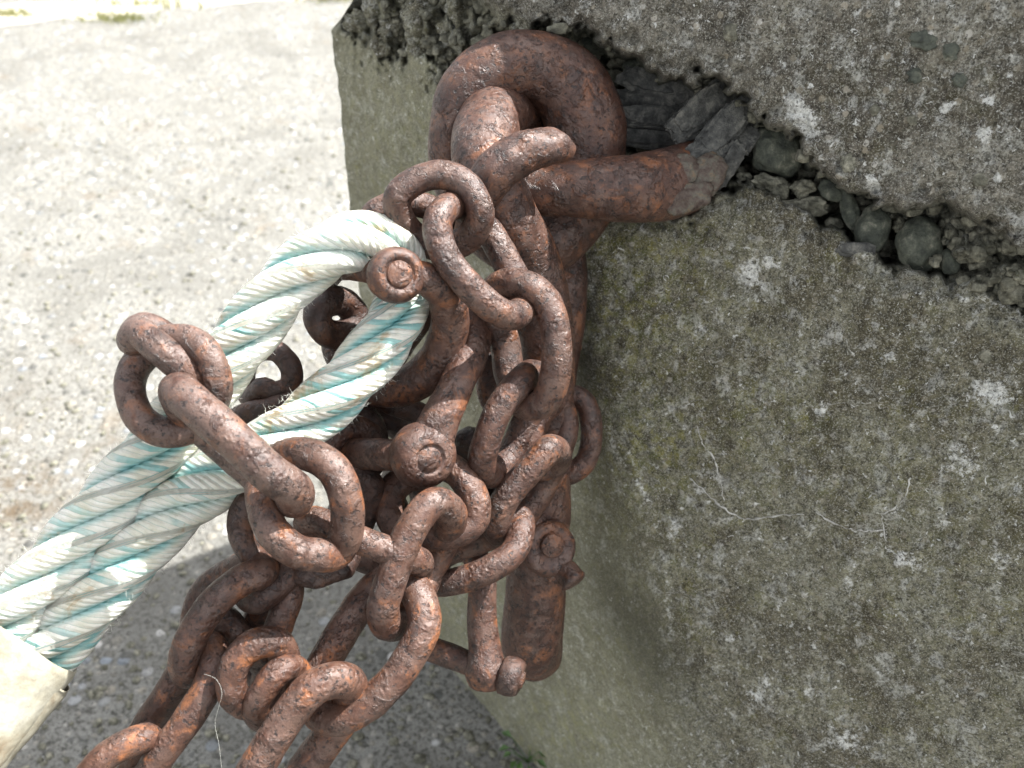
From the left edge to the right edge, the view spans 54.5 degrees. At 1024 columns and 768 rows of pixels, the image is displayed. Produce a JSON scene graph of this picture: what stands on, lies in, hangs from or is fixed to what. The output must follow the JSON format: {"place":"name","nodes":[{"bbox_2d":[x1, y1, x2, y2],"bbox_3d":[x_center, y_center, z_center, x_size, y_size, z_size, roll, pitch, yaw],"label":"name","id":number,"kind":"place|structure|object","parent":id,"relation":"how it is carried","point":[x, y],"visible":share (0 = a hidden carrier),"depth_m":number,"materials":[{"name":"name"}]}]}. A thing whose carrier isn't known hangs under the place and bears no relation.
{"place":"outdoors","nodes":[
{"label":"outdoors","id":0,"kind":"place"},
{"bbox_2d":[0,0,298,25],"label":"path","id":1,"kind":"structure","parent":0,"point":[52,10],"depth_m":4.87,"materials":[{"name":"beige concrete"}]},
{"bbox_2d":[129,631,228,767],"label":"chain link","id":2,"kind":"object","parent":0,"point":[174,713],"visible":0.76,"depth_m":0.77,"materials":[{"name":"metal"}]},
{"bbox_2d":[76,722,160,767],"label":"chain link","id":3,"kind":"object","parent":2,"relation":"attached to","point":[129,747],"visible":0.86,"depth_m":0.75,"materials":[{"name":"metal"}]},
{"bbox_2d":[0,0,537,767],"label":"ground","id":4,"kind":"structure","parent":0,"point":[262,72],"depth_m":2.87,"materials":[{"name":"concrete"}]},
{"bbox_2d":[0,0,350,24],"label":"grass","id":5,"kind":"structure","parent":4,"relation":"on","point":[120,17],"depth_m":4.74,"materials":[{"name":"green plant"}]},
{"bbox_2d":[499,730,546,767],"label":"weed","id":6,"kind":"object","parent":4,"relation":"on","point":[508,753],"visible":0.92,"depth_m":1.44,"materials":[{"name":"green plant"}]},
{"bbox_2d":[331,0,1023,767],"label":"concrete block","id":7,"kind":"structure","parent":4,"relation":"on","point":[797,512],"depth_m":0.94,"materials":[{"name":"grey stone"}]},
{"bbox_2d":[428,29,740,269],"bbox_3d":[0.123,-0.219,0.945,0.386,0.217,0.198,-14,37,-19],"label":"mooring eye","id":8,"kind":"object","parent":7,"relation":"attached to","point":[592,188],"visible":0.72,"depth_m":0.89,"materials":[{"name":"brown metal"}]},
{"bbox_2d":[451,86,587,681],"bbox_3d":[0.011,0.014,1.000,0.130,0.585,0.315,0,35,0],"label":"long link","id":9,"kind":"object","parent":8,"relation":"hanging from","point":[532,627],"visible":0.38,"depth_m":0.92,"materials":[{"name":"metal"}]},
{"bbox_2d":[454,426,495,495],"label":"chain link","id":10,"kind":"object","parent":9,"relation":"attached to","point":[463,438],"visible":0.04,"depth_m":0.91,"materials":[{"name":"metal"}]},
{"bbox_2d":[422,191,534,330],"bbox_3d":[-0.025,-0.102,0.808,0.092,0.102,0.109,0,35,0],"label":"chain link","id":11,"kind":"object","parent":9,"relation":"attached to","point":[474,291],"visible":0.8,"depth_m":0.78,"materials":[{"name":"metal"}]},
{"bbox_2d":[383,159,494,259],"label":"chain link","id":12,"kind":"object","parent":11,"relation":"attached to","point":[404,189],"visible":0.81,"depth_m":0.79,"materials":[{"name":"metal"}]},
{"bbox_2d":[481,267,572,420],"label":"chain link","id":13,"kind":"object","parent":11,"relation":"hanging from","point":[544,398],"visible":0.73,"depth_m":0.81,"materials":[{"name":"metal"}]},
{"bbox_2d":[468,359,542,488],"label":"chain link","id":14,"kind":"object","parent":13,"relation":"attached to","point":[494,457],"visible":0.72,"depth_m":0.83,"materials":[{"name":"metal"}]},
{"bbox_2d":[476,350,496,408],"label":"chain link","id":15,"kind":"object","parent":9,"relation":"attached to","point":[486,385],"visible":0.11,"depth_m":0.88,"materials":[{"name":"metal"}]},
{"bbox_2d":[460,127,575,223],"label":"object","id":16,"kind":"object","parent":9,"relation":"attached to","point":[501,167],"visible":0.64,"depth_m":0.81,"materials":[{"name":"metal"}]},
{"bbox_2d":[527,402,578,480],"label":"chain link","id":17,"kind":"object","parent":9,"relation":"attached to","point":[569,430],"visible":0.37,"depth_m":0.92,"materials":[{"name":"metal"}]},
{"bbox_2d":[483,434,571,547],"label":"chain link","id":18,"kind":"object","parent":17,"relation":"hanging from","point":[521,482],"visible":0.87,"depth_m":0.86,"materials":[{"name":"metal"}]},
{"bbox_2d":[523,515,584,590],"bbox_3d":[0.026,0.138,0.947,0.053,0.076,0.116,-14,37,-19],"label":"shackle","id":19,"kind":"object","parent":9,"relation":"attached to","point":[551,553],"visible":0.5,"depth_m":0.92,"materials":[{"name":"metal"}]},
{"bbox_2d":[570,385,602,484],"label":"chain link","id":20,"kind":"object","parent":9,"relation":"attached to","point":[585,460],"visible":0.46,"depth_m":0.94,"materials":[{"name":"metal"}]},
{"bbox_2d":[244,437,364,572],"bbox_3d":[-0.158,0.092,0.754,0.095,0.093,0.092,0,35,0],"label":"chain link","id":21,"kind":"object","parent":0,"point":[280,538],"visible":0.81,"depth_m":0.73,"materials":[{"name":"metal"}]},
{"bbox_2d":[158,372,314,517],"bbox_3d":[-0.203,0.046,0.734,0.129,0.110,0.055,18,39,24],"label":"chain link","id":22,"kind":"object","parent":21,"relation":"on","point":[233,445],"visible":0.99,"depth_m":0.70,"materials":[{"name":"metal"}]},
{"bbox_2d":[113,324,232,447],"bbox_3d":[-0.256,0.002,0.743,0.094,0.087,0.064,16,38,21],"label":"chain link","id":23,"kind":"object","parent":22,"relation":"on","point":[142,419],"visible":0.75,"depth_m":0.74,"materials":[{"name":"metal"}]},
{"bbox_2d":[116,312,201,383],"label":"chain link","id":24,"kind":"object","parent":23,"relation":"attached to","point":[143,334],"visible":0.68,"depth_m":0.72,"materials":[{"name":"metal"}]},
{"bbox_2d":[293,506,433,577],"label":"chain link","id":25,"kind":"object","parent":21,"relation":"hanging from","point":[375,550],"visible":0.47,"depth_m":0.77,"materials":[{"name":"metal"}]},
{"bbox_2d":[293,555,360,589],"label":"chain link","id":26,"kind":"object","parent":25,"relation":"attached to","point":[313,580],"visible":0.3,"depth_m":0.79,"materials":[{"name":"metal"}]},
{"bbox_2d":[366,487,467,641],"bbox_3d":[-0.081,0.144,0.808,0.046,0.131,0.116,24,42,31],"label":"chain link","id":27,"kind":"object","parent":25,"relation":"attached to","point":[442,511],"visible":0.77,"depth_m":0.77,"materials":[{"name":"metal"}]},
{"bbox_2d":[305,567,441,736],"bbox_3d":[-0.115,0.214,0.796,0.124,0.105,0.092,-29,44,-34],"label":"chain link","id":28,"kind":"object","parent":27,"relation":"hanging from","point":[390,682],"visible":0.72,"depth_m":0.78,"materials":[{"name":"metal"}]},
{"bbox_2d":[242,654,312,731],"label":"chain link","id":29,"kind":"object","parent":28,"relation":"attached to","point":[273,677],"visible":0.69,"depth_m":0.76,"materials":[{"name":"metal"}]},
{"bbox_2d":[215,626,299,720],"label":"chain link","id":30,"kind":"object","parent":29,"relation":"attached to","point":[245,651],"visible":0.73,"depth_m":0.75,"materials":[{"name":"metal"}]},
{"bbox_2d":[235,661,367,767],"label":"chain link","id":31,"kind":"object","parent":28,"relation":"attached to","point":[304,697],"visible":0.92,"depth_m":0.74,"materials":[{"name":"metal"}]},
{"bbox_2d":[325,309,491,488],"bbox_3d":[-0.089,0.002,0.876,0.141,0.162,0.202,12,37,16],"label":"bow shackle","id":32,"kind":"object","parent":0,"point":[420,453],"visible":0.56,"depth_m":0.81,"materials":[{"name":"metal"}]},
{"bbox_2d":[327,464,383,528],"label":"chain link","id":33,"kind":"object","parent":32,"relation":"hanging from","point":[372,484],"visible":0.29,"depth_m":0.85,"materials":[{"name":"metal"}]},
{"bbox_2d":[358,406,388,438],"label":"chain link","id":34,"kind":"object","parent":32,"relation":"hanging from","point":[372,414],"visible":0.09,"depth_m":0.90,"materials":[{"name":"metal"}]},
{"bbox_2d":[303,246,469,407],"bbox_3d":[-0.117,-0.053,0.837,0.158,0.167,0.076,17,38,22],"label":"bow shackle","id":35,"kind":"object","parent":32,"relation":"attached to","point":[396,275],"visible":0.73,"depth_m":0.82,"materials":[{"name":"metal"}]},
{"bbox_2d":[0,210,428,672],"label":"rope","id":36,"kind":"object","parent":35,"relation":"attached to","point":[117,532],"visible":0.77,"depth_m":0.78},
{"bbox_2d":[0,626,76,767],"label":"rope sleeve","id":37,"kind":"object","parent":36,"relation":"attached to","point":[34,687],"visible":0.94,"depth_m":0.75,"materials":[{"name":"fabric"}]},
{"bbox_2d":[226,493,263,562],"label":"chain link","id":38,"kind":"object","parent":36,"relation":"hanging from","point":[245,545],"visible":0.4,"depth_m":0.79,"materials":[{"name":"metal"}]},
{"bbox_2d":[236,539,297,614],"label":"chain link","id":39,"kind":"object","parent":38,"relation":"hanging from","point":[282,586],"visible":0.34,"depth_m":0.79,"materials":[{"name":"metal"}]},
{"bbox_2d":[167,549,278,688],"bbox_3d":[-0.231,0.188,0.804,0.093,0.111,0.100,0,35,0],"label":"chain link","id":40,"kind":"object","parent":39,"relation":"hanging from","point":[216,592],"visible":0.87,"depth_m":0.77,"materials":[{"name":"metal"}]},
{"bbox_2d":[214,606,260,685],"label":"chain link","id":41,"kind":"object","parent":40,"relation":"attached to","point":[232,625],"visible":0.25,"depth_m":0.81,"materials":[{"name":"metal"}]},
{"bbox_2d":[243,585,303,668],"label":"chain link","id":42,"kind":"object","parent":39,"relation":"hanging from","point":[284,613],"visible":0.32,"depth_m":0.80,"materials":[{"name":"metal"}]},
{"bbox_2d":[238,342,303,403],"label":"chain link","id":43,"kind":"object","parent":36,"relation":"hanging from","point":[284,358],"visible":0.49,"depth_m":0.85,"materials":[{"name":"metal"}]},
{"bbox_2d":[231,393,290,423],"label":"chain link","id":44,"kind":"object","parent":43,"relation":"hanging from","point":[247,412],"visible":0.17,"depth_m":0.84,"materials":[{"name":"metal"}]},
{"bbox_2d":[373,401,425,438],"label":"chain link","id":45,"kind":"object","parent":32,"relation":"hanging from","point":[396,420],"visible":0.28,"depth_m":0.90,"materials":[{"name":"metal"}]},
{"bbox_2d":[361,193,454,229],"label":"chain link","id":46,"kind":"object","parent":32,"relation":"attached to","point":[420,203],"visible":0.12,"depth_m":0.84,"materials":[{"name":"metal"}]},
{"bbox_2d":[381,471,434,507],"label":"chain link","id":47,"kind":"object","parent":32,"relation":"hanging from","point":[413,494],"visible":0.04,"depth_m":0.91,"materials":[{"name":"metal"}]},
{"bbox_2d":[375,454,490,551],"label":"chain link","id":48,"kind":"object","parent":32,"relation":"hanging from","point":[463,480],"visible":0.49,"depth_m":0.83,"materials":[{"name":"metal"}]},
{"bbox_2d":[436,504,534,596],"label":"chain link","id":49,"kind":"object","parent":48,"relation":"hanging from","point":[508,556],"visible":0.5,"depth_m":0.85,"materials":[{"name":"metal"}]},
{"bbox_2d":[427,552,526,696],"bbox_3d":[-0.046,0.221,0.922,0.084,0.111,0.140,-17,38,-22],"label":"shackle","id":50,"kind":"object","parent":49,"relation":"hanging from","point":[482,664],"visible":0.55,"depth_m":0.91,"materials":[{"name":"metal"}]}
]}

